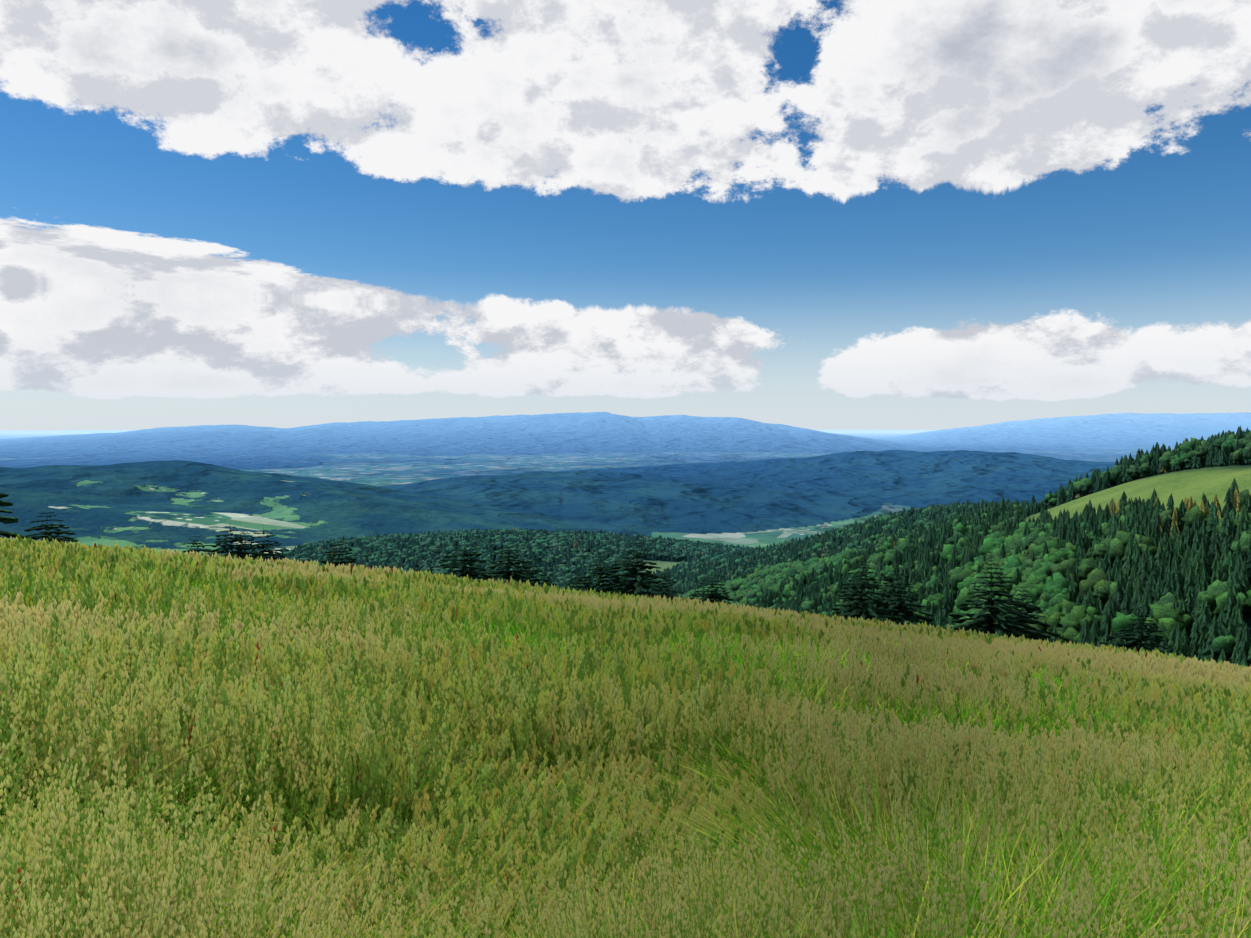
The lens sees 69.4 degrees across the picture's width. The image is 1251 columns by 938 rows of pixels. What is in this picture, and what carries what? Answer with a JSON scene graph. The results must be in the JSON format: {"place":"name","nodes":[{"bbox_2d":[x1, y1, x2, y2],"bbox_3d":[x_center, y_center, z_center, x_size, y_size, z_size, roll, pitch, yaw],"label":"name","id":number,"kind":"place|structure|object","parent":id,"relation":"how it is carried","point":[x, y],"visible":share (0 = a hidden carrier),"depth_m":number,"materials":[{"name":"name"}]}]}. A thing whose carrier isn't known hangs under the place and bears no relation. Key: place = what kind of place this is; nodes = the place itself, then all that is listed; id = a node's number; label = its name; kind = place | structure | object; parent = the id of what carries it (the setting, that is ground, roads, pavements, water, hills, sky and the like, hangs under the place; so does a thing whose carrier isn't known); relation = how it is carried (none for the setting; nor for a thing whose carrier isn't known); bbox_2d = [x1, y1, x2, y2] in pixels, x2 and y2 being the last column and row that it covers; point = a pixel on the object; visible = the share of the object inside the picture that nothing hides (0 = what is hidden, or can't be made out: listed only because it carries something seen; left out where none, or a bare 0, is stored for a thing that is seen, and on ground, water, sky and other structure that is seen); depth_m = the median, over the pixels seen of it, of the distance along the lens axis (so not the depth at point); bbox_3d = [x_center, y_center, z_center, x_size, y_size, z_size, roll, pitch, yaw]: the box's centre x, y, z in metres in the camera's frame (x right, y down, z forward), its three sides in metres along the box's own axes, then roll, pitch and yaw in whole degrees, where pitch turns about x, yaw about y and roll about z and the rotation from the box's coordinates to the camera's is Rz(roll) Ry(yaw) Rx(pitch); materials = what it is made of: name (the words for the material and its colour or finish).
{"place":"outdoors","nodes":[
{"label":"outdoors","id":0,"kind":"place"},
{"bbox_2d":[0,412,1250,657],"bbox_3d":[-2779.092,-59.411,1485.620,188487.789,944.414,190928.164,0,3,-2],"label":"terrain","id":1,"kind":"structure","parent":0,"point":[730,480],"depth_m":5937.49,"materials":[{"name":"green plant"}]},
{"bbox_2d":[0,493,1169,655],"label":"spruce trees","id":2,"kind":"object","parent":1,"relation":"on","point":[999,620],"visible":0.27,"depth_m":139.35,"materials":[{"name":"green plant"}]},
{"bbox_2d":[0,534,1250,937],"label":"grass","id":3,"kind":"structure","parent":1,"relation":"on","point":[1048,882],"depth_m":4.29,"materials":[{"name":"green plant"}]},
{"bbox_2d":[264,425,1250,666],"bbox_3d":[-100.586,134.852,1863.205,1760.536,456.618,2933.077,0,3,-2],"label":"forest trees","id":4,"kind":"object","parent":1,"relation":"on","point":[1062,565],"visible":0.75,"depth_m":758.34,"materials":[{"name":"green plant"}]},
{"bbox_2d":[0,0,1250,429],"label":"sky","id":5,"kind":"structure","parent":0,"point":[807,214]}
]}

